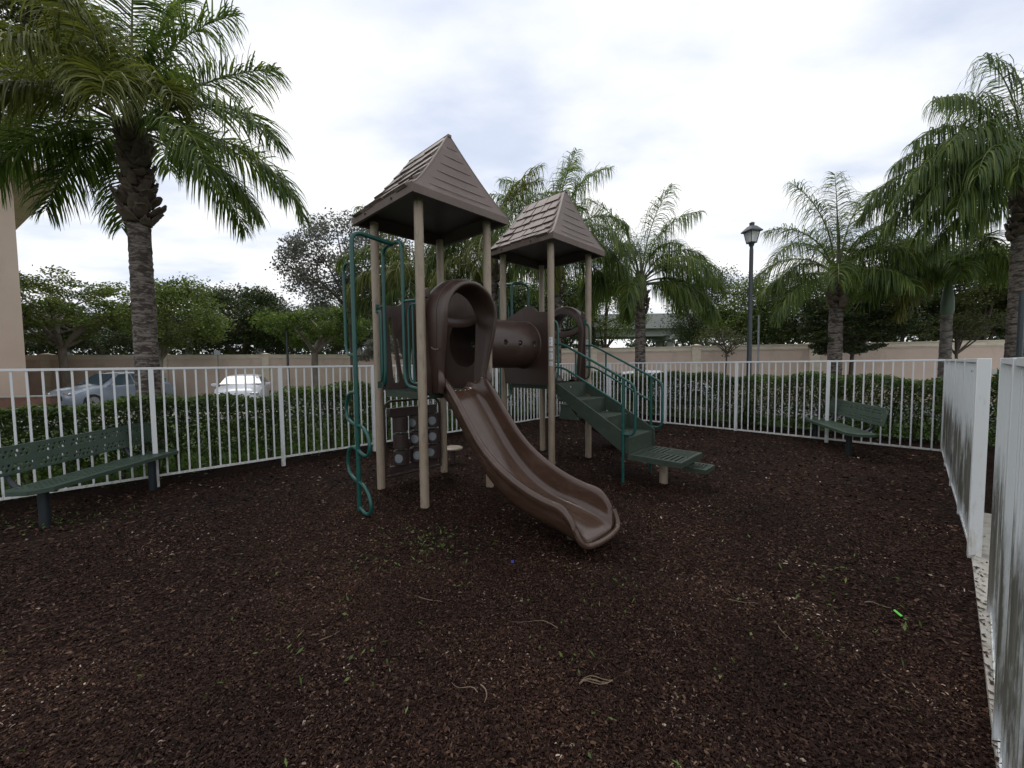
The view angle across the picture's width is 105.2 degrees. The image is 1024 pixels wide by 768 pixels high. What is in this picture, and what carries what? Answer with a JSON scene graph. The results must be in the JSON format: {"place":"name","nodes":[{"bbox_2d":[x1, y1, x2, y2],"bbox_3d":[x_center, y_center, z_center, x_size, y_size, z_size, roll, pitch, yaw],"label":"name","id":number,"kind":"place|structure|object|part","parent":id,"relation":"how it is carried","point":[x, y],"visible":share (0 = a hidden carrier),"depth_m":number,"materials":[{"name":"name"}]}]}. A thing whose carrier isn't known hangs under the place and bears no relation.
{"place":"outdoors","nodes":[
{"label":"outdoors","id":0,"kind":"place"},
{"bbox_2d":[0,399,370,430],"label":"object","id":1,"kind":"structure","parent":0,"point":[209,418],"depth_m":14.62,"materials":[{"name":"grey concrete"}]},
{"bbox_2d":[0,395,57,408],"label":"planter wall","id":2,"kind":"structure","parent":1,"relation":"on","point":[5,401],"depth_m":15.68,"materials":[{"name":"grey concrete"}]},
{"bbox_2d":[45,371,173,405],"bbox_3d":[-19.598,0.225,19.329,2.180,1.650,4.435,0,3,13],"label":"parked car","id":3,"kind":"object","parent":1,"relation":"on","point":[94,389],"visible":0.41,"depth_m":18.38,"materials":[{"name":"metal"}]},
{"bbox_3d":[-18.926,-0.213,18.937,0.230,0.519,1.020,0,3,13],"label":"side window","id":4,"kind":"part","parent":3,"relation":"part of","materials":[{"name":"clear glass"}]},
{"bbox_2d":[211,374,270,409],"bbox_3d":[-12.249,0.300,17.934,2.180,1.490,4.435,-2,3,-27],"label":"parked car","id":5,"kind":"object","parent":1,"relation":"on","point":[241,385],"visible":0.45,"depth_m":16.96,"materials":[{"name":"white paint"}]},
{"bbox_2d":[2,406,368,424],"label":"pavement","id":6,"kind":"structure","parent":0,"point":[193,413],"depth_m":14.86,"materials":[{"name":"concrete"}]},
{"bbox_2d":[0,396,995,496],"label":"lawn","id":7,"kind":"structure","parent":0,"point":[758,423],"depth_m":10.37,"materials":[{"name":"green plant"}]},
{"bbox_2d":[0,155,67,395],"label":"apartment building","id":8,"kind":"structure","parent":7,"relation":"on","point":[13,219],"depth_m":16.61,"materials":[{"name":"beige paint"}]},
{"bbox_2d":[0,4,101,187],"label":"palm tree","id":9,"kind":"object","parent":7,"relation":"on","point":[23,66],"visible":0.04,"depth_m":9.56,"materials":[{"name":"green plant"}]},
{"bbox_2d":[0,0,106,155],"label":"shade tree","id":10,"kind":"object","parent":7,"relation":"on","point":[25,18],"visible":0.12,"depth_m":10.92,"materials":[{"name":"green plant"}]},
{"bbox_2d":[21,298,93,354],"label":"background tree","id":11,"kind":"object","parent":7,"relation":"on","point":[40,348],"visible":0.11,"depth_m":29.33,"materials":[{"name":"green plant"}]},
{"bbox_2d":[19,264,131,387],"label":"shade tree","id":12,"kind":"object","parent":7,"relation":"on","point":[58,312],"visible":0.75,"depth_m":19.45,"materials":[{"name":"green plant"}]},
{"bbox_2d":[35,302,133,354],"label":"background tree","id":13,"kind":"object","parent":7,"relation":"on","point":[69,333],"visible":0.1,"depth_m":30.32,"materials":[{"name":"green plant"}]},
{"bbox_2d":[84,305,202,354],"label":"background tree","id":14,"kind":"object","parent":7,"relation":"on","point":[111,340],"visible":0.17,"depth_m":28.46,"materials":[{"name":"green plant"}]},
{"bbox_2d":[0,0,313,453],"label":"palm tree","id":15,"kind":"object","parent":7,"relation":"on","point":[136,78],"visible":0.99,"depth_m":7.97,"materials":[{"name":"green plant"}]},
{"bbox_2d":[100,273,236,394],"bbox_3d":[-17.548,-2.394,20.412,5.316,6.918,5.267,-1,3,-16],"label":"shade tree","id":16,"kind":"object","parent":7,"relation":"on","point":[173,295],"visible":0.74,"depth_m":20.06,"materials":[{"name":"green plant"}]},
{"bbox_2d":[25,353,349,397],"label":"boundary wall","id":17,"kind":"structure","parent":7,"relation":"on","point":[46,360],"depth_m":22.84,"materials":[{"name":"pink paint"}]},
{"bbox_2d":[0,380,406,503],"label":"hedge","id":18,"kind":"object","parent":7,"relation":"on","point":[6,419],"visible":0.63,"depth_m":7.03,"materials":[{"name":"green plant"}]},
{"bbox_2d":[214,351,219,383],"bbox_3d":[-14.217,-0.205,18.997,0.300,2.810,0.080,-1,3,0],"label":"sign post","id":19,"kind":"object","parent":7,"relation":"on","point":[217,353],"visible":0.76,"depth_m":18.95,"materials":[{"name":"grey metal"}]},
{"bbox_2d":[162,280,304,354],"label":"shade tree","id":20,"kind":"object","parent":7,"relation":"on","point":[245,306],"visible":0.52,"depth_m":29.62,"materials":[{"name":"green plant"}]},
{"bbox_2d":[224,297,314,354],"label":"background tree","id":21,"kind":"object","parent":7,"relation":"on","point":[277,347],"visible":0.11,"depth_m":33.71,"materials":[{"name":"green plant"}]},
{"bbox_2d":[283,320,290,402],"bbox_3d":[-11.140,-1.058,19.465,0.352,4.403,0.352,-1,3,-11],"label":"street lamp","id":22,"kind":"object","parent":7,"relation":"on","point":[287,353],"visible":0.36,"depth_m":19.40,"materials":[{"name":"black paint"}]},
{"bbox_2d":[0,363,574,500],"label":"picket fence","id":23,"kind":"object","parent":7,"relation":"on","point":[283,456],"visible":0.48,"depth_m":6.67,"materials":[{"name":"white metal"}]},
{"bbox_2d":[247,304,371,397],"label":"shade tree","id":24,"kind":"object","parent":7,"relation":"on","point":[316,334],"visible":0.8,"depth_m":20.20,"materials":[{"name":"green plant"}]},
{"bbox_2d":[290,298,372,353],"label":"background tree","id":25,"kind":"object","parent":7,"relation":"on","point":[328,349],"visible":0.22,"depth_m":28.90,"materials":[{"name":"green plant"}]},
{"bbox_2d":[265,207,414,405],"bbox_3d":[-6.285,-2.833,15.351,5.746,8.072,3.959,-1,3,0],"label":"shade tree","id":26,"kind":"object","parent":7,"relation":"on","point":[293,251],"visible":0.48,"depth_m":14.87,"materials":[{"name":"green plant"}]},
{"bbox_2d":[331,306,397,351],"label":"background tree","id":27,"kind":"object","parent":7,"relation":"on","point":[371,333],"visible":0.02,"depth_m":29.96,"materials":[{"name":"green plant"}]},
{"bbox_2d":[357,336,401,361],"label":"shade tree","id":28,"kind":"object","parent":7,"relation":"on","point":[368,351],"visible":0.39,"depth_m":18.50,"materials":[{"name":"green plant"}]},
{"bbox_2d":[331,206,482,402],"bbox_3d":[-3.297,-2.223,13.582,5.061,6.968,4.413,-1,3,0],"label":"palm tree","id":29,"kind":"object","parent":7,"relation":"on","point":[393,292],"visible":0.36,"depth_m":12.74,"materials":[{"name":"green plant"}]},
{"bbox_2d":[392,373,571,432],"bbox_3d":[-0.505,0.436,12.524,6.828,1.754,1.090,-3,4,-43],"label":"hedge","id":30,"kind":"object","parent":7,"relation":"on","point":[449,407],"visible":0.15,"depth_m":12.84,"materials":[{"name":"green plant"}]},
{"bbox_2d":[424,163,567,382],"bbox_3d":[-0.647,-2.932,12.391,5.136,8.451,4.537,-3,4,-39],"label":"palm tree","id":31,"kind":"object","parent":7,"relation":"on","point":[467,251],"visible":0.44,"depth_m":12.06,"materials":[{"name":"green plant"}]},
{"bbox_2d":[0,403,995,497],"bbox_3d":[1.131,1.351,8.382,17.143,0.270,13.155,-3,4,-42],"label":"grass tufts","id":32,"kind":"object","parent":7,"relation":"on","point":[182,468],"visible":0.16,"depth_m":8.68,"materials":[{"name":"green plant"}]},
{"bbox_2d":[0,413,995,767],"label":"mulch bed","id":33,"kind":"object","parent":7,"relation":"on","point":[212,475],"visible":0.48,"depth_m":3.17,"materials":[{"name":"brown wood"}]},
{"bbox_2d":[0,422,178,528],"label":"park bench","id":34,"kind":"object","parent":33,"relation":"on","point":[42,489],"visible":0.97,"depth_m":5.01,"materials":[{"name":"green metal"}]},
{"bbox_2d":[447,445,462,463],"bbox_3d":[-1.020,1.289,6.811,0.336,0.400,0.336,-1,3,0],"label":"stepping pod","id":35,"kind":"object","parent":33,"relation":"on","point":[452,448],"visible":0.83,"depth_m":6.78,"materials":[{"name":"beige paint"}]},
{"bbox_2d":[0,500,921,685],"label":"weeds","id":36,"kind":"object","parent":33,"relation":"on","point":[560,653],"visible":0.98,"depth_m":3.19,"materials":[{"name":"green plant"}]},
{"bbox_2d":[2,490,924,767],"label":"fallen leaves","id":37,"kind":"object","parent":33,"relation":"on","point":[530,636],"visible":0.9,"depth_m":2.33,"materials":[{"name":"brown plant"}]},
{"bbox_2d":[342,134,714,549],"bbox_3d":[0.765,-0.815,6.011,3.803,4.746,5.810,2,4,44],"label":"play structure","id":38,"kind":"object","parent":33,"relation":"on","point":[437,195],"visible":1,"depth_m":5.27,"materials":[{"name":"beige paint"}]},
{"bbox_2d":[559,403,579,419],"bbox_3d":[1.923,0.899,12.263,0.720,0.560,0.600,2,4,43],"label":"utility box","id":39,"kind":"object","parent":33,"relation":"on","point":[566,412],"visible":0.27,"depth_m":12.10,"materials":[{"name":"green plastic"}]},
{"bbox_2d":[579,675,612,684],"bbox_3d":[0.448,1.593,2.106,0.187,0.022,0.054,-1,3,0],"label":"twig","id":40,"kind":"object","parent":33,"relation":"on","point":[583,680],"visible":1,"depth_m":2.10,"materials":[{"name":"brown wood"}]},
{"bbox_2d":[805,398,887,455],"bbox_3d":[6.604,0.949,7.870,0.592,1.161,2.214,0,3,19],"label":"park bench","id":41,"kind":"object","parent":33,"relation":"on","point":[875,415],"visible":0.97,"depth_m":7.49,"materials":[{"name":"green metal"}]},
{"bbox_2d":[25,335,987,354],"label":"wood","id":42,"kind":"object","parent":7,"relation":"on","point":[632,344],"visible":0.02,"depth_m":53.27,"materials":[{"name":"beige plant"}]},
{"bbox_2d":[24,310,1004,354],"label":"overpass","id":43,"kind":"object","parent":7,"relation":"on","point":[659,337],"visible":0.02,"depth_m":44.01,"materials":[{"name":"concrete"}]},
{"bbox_2d":[497,278,547,345],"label":"background tree","id":44,"kind":"object","parent":7,"relation":"on","point":[518,303],"visible":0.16,"depth_m":24.19,"materials":[{"name":"green plant"}]},
{"bbox_2d":[481,148,632,414],"bbox_3d":[1.368,-3.485,13.167,5.151,9.435,4.838,2,4,36],"label":"palm tree","id":45,"kind":"object","parent":7,"relation":"on","point":[512,273],"visible":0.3,"depth_m":12.93,"materials":[{"name":"green plant"}]},
{"bbox_2d":[522,271,610,348],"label":"background tree","id":46,"kind":"object","parent":7,"relation":"on","point":[569,341],"visible":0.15,"depth_m":23.79,"materials":[{"name":"green plant"}]},
{"bbox_2d":[592,318,597,344],"bbox_3d":[5.047,-1.635,23.950,0.376,4.758,0.376,-1,3,-11],"label":"street lamp","id":47,"kind":"object","parent":7,"relation":"on","point":[594,324],"visible":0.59,"depth_m":23.79,"materials":[{"name":"black metal"}]},
{"bbox_2d":[591,363,608,410],"bbox_3d":[2.613,0.249,12.883,0.062,1.880,1.293,-3,4,-44],"label":"picket fence","id":48,"kind":"object","parent":7,"relation":"on","point":[607,385],"visible":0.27,"depth_m":12.51,"materials":[{"name":"white metal"}]},
{"bbox_2d":[561,265,656,347],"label":"background tree","id":49,"kind":"object","parent":7,"relation":"on","point":[606,330],"visible":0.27,"depth_m":23.30,"materials":[{"name":"green plant"}]},
{"bbox_2d":[571,183,729,409],"bbox_3d":[4.567,-2.830,13.830,5.188,7.992,4.878,2,4,37],"label":"palm tree","id":50,"kind":"object","parent":7,"relation":"on","point":[679,293],"visible":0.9,"depth_m":13.64,"materials":[{"name":"green plant"}]},
{"bbox_2d":[357,339,1004,403],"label":"boundary wall","id":51,"kind":"structure","parent":7,"relation":"on","point":[992,349],"depth_m":17.00,"materials":[{"name":"pink paint"}]},
{"bbox_2d":[654,259,747,345],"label":"background tree","id":52,"kind":"object","parent":7,"relation":"on","point":[691,325],"visible":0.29,"depth_m":24.45,"materials":[{"name":"green plant"}]},
{"bbox_2d":[690,324,754,392],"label":"shade tree","id":53,"kind":"object","parent":7,"relation":"on","point":[732,340],"visible":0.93,"depth_m":16.15,"materials":[{"name":"green plant"}]},
{"bbox_2d":[687,269,799,345],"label":"background tree","id":54,"kind":"object","parent":7,"relation":"on","point":[736,293],"visible":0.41,"depth_m":21.39,"materials":[{"name":"green plant"}]},
{"bbox_2d":[741,222,762,423],"bbox_3d":[6.642,-1.535,10.939,0.376,5.858,0.376,-1,3,-11],"label":"street lamp","id":55,"kind":"object","parent":7,"relation":"on","point":[751,232],"visible":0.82,"depth_m":10.85,"materials":[{"name":"black metal"}]},
{"bbox_2d":[756,315,759,398],"bbox_3d":[9.098,-0.677,14.489,0.067,3.731,0.070,-1,3,0],"label":"sign post","id":56,"kind":"object","parent":7,"relation":"on","point":[758,339],"visible":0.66,"depth_m":14.43,"materials":[{"name":"metal"}]},
{"bbox_2d":[609,359,945,451],"bbox_3d":[5.577,0.401,9.840,0.062,1.934,7.172,-3,4,-44],"label":"picket fence","id":57,"kind":"object","parent":7,"relation":"on","point":[826,438],"visible":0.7,"depth_m":9.13,"materials":[{"name":"white metal"}]},
{"bbox_2d":[568,370,998,449],"bbox_3d":[5.982,0.417,11.216,1.230,1.651,10.367,-3,4,-44],"label":"hedge","id":58,"kind":"object","parent":7,"relation":"on","point":[907,389],"visible":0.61,"depth_m":9.72,"materials":[{"name":"green plant"}]},
{"bbox_2d":[736,274,851,344],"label":"background tree","id":59,"kind":"object","parent":7,"relation":"on","point":[815,303],"visible":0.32,"depth_m":19.14,"materials":[{"name":"green plant"}]},
{"bbox_2d":[796,261,900,343],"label":"background tree","id":60,"kind":"object","parent":7,"relation":"on","point":[849,305],"depth_m":19.90,"materials":[{"name":"green plant"}]},
{"bbox_2d":[753,171,945,397],"bbox_3d":[10.771,-2.773,12.973,5.094,7.837,4.973,1,3,22],"label":"palm tree","id":61,"kind":"object","parent":7,"relation":"on","point":[837,291],"visible":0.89,"depth_m":12.41,"materials":[{"name":"green plant"}]},
{"bbox_2d":[797,302,915,401],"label":"shade tree","id":62,"kind":"object","parent":7,"relation":"on","point":[875,320],"visible":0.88,"depth_m":13.10,"materials":[{"name":"green plant"}]},
{"bbox_2d":[845,282,962,342],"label":"background tree","id":63,"kind":"object","parent":7,"relation":"on","point":[886,337],"visible":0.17,"depth_m":18.21,"materials":[{"name":"green plant"}]},
{"bbox_2d":[847,225,1010,412],"bbox_3d":[13.725,-2.054,12.612,5.558,6.376,4.036,-1,3,0],"label":"palm tree","id":64,"kind":"object","parent":7,"relation":"on","point":[987,264],"visible":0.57,"depth_m":12.03,"materials":[{"name":"green plant"}]},
{"bbox_2d":[853,52,1023,357],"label":"palm tree","id":65,"kind":"object","parent":7,"relation":"on","point":[970,171],"visible":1,"depth_m":9.68,"materials":[{"name":"green plant"}]},
{"bbox_2d":[889,237,1002,341],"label":"background tree","id":66,"kind":"object","parent":7,"relation":"on","point":[971,290],"visible":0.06,"depth_m":18.85,"materials":[{"name":"green plant"}]},
{"bbox_2d":[915,308,1006,358],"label":"shade tree","id":67,"kind":"object","parent":7,"relation":"on","point":[963,322],"visible":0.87,"depth_m":12.65,"materials":[{"name":"green plant"}]},
{"bbox_2d":[919,242,1010,340],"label":"background tree","id":68,"kind":"object","parent":7,"relation":"on","point":[999,301],"visible":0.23,"depth_m":17.30,"materials":[{"name":"green plant"}]},
{"bbox_2d":[942,358,996,557],"bbox_3d":[6.013,0.612,5.302,5.650,1.900,0.136,-3,4,-44],"label":"picket fence","id":69,"kind":"object","parent":7,"relation":"on","point":[966,415],"visible":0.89,"depth_m":3.89,"materials":[{"name":"white metal"}]},
{"bbox_2d":[971,513,998,767],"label":"concrete strip","id":70,"kind":"object","parent":7,"relation":"on","point":[980,562],"visible":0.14,"depth_m":2.72,"materials":[{"name":"grey concrete"}]},
{"bbox_2d":[972,536,1001,767],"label":"spilled chips","id":71,"kind":"object","parent":70,"relation":"on","point":[992,682],"visible":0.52,"depth_m":2.26,"materials":[{"name":"brown wood"}]},
{"bbox_2d":[967,282,1007,339],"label":"background tree","id":72,"kind":"object","parent":7,"relation":"on","point":[1000,337],"visible":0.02,"depth_m":19.19,"materials":[{"name":"green plant"}]},
{"bbox_2d":[992,368,998,457],"bbox_3d":[7.136,0.667,4.877,6.752,1.758,1.168,-3,4,-43],"label":"hedge","id":73,"kind":"object","parent":7,"relation":"on","point":[996,378],"visible":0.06,"depth_m":7.05,"materials":[{"name":"green plant"}]},
{"bbox_2d":[987,357,1023,767],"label":"picket fence","id":74,"kind":"object","parent":7,"relation":"on","point":[1005,600],"visible":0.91,"depth_m":1.68,"materials":[{"name":"white metal"}]},
{"bbox_2d":[1016,291,1023,357],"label":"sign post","id":75,"kind":"object","parent":7,"relation":"on","point":[1020,338],"visible":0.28,"depth_m":8.14,"materials":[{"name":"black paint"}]},
{"bbox_2d":[0,0,1023,354],"label":"sky","id":76,"kind":"structure","parent":0,"point":[730,103],"materials":[{"name":"white"}]},
{"bbox_2d":[386,398,996,421],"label":"road","id":77,"kind":"structure","parent":0,"point":[926,412],"depth_m":14.17,"materials":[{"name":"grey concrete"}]},
{"bbox_2d":[611,370,716,404],"bbox_3d":[6.299,0.138,16.933,4.435,1.490,2.180,0,3,13],"label":"parked car","id":78,"kind":"object","parent":77,"relation":"on","point":[649,372],"visible":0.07,"depth_m":16.15,"materials":[{"name":"white paint"}]}
]}

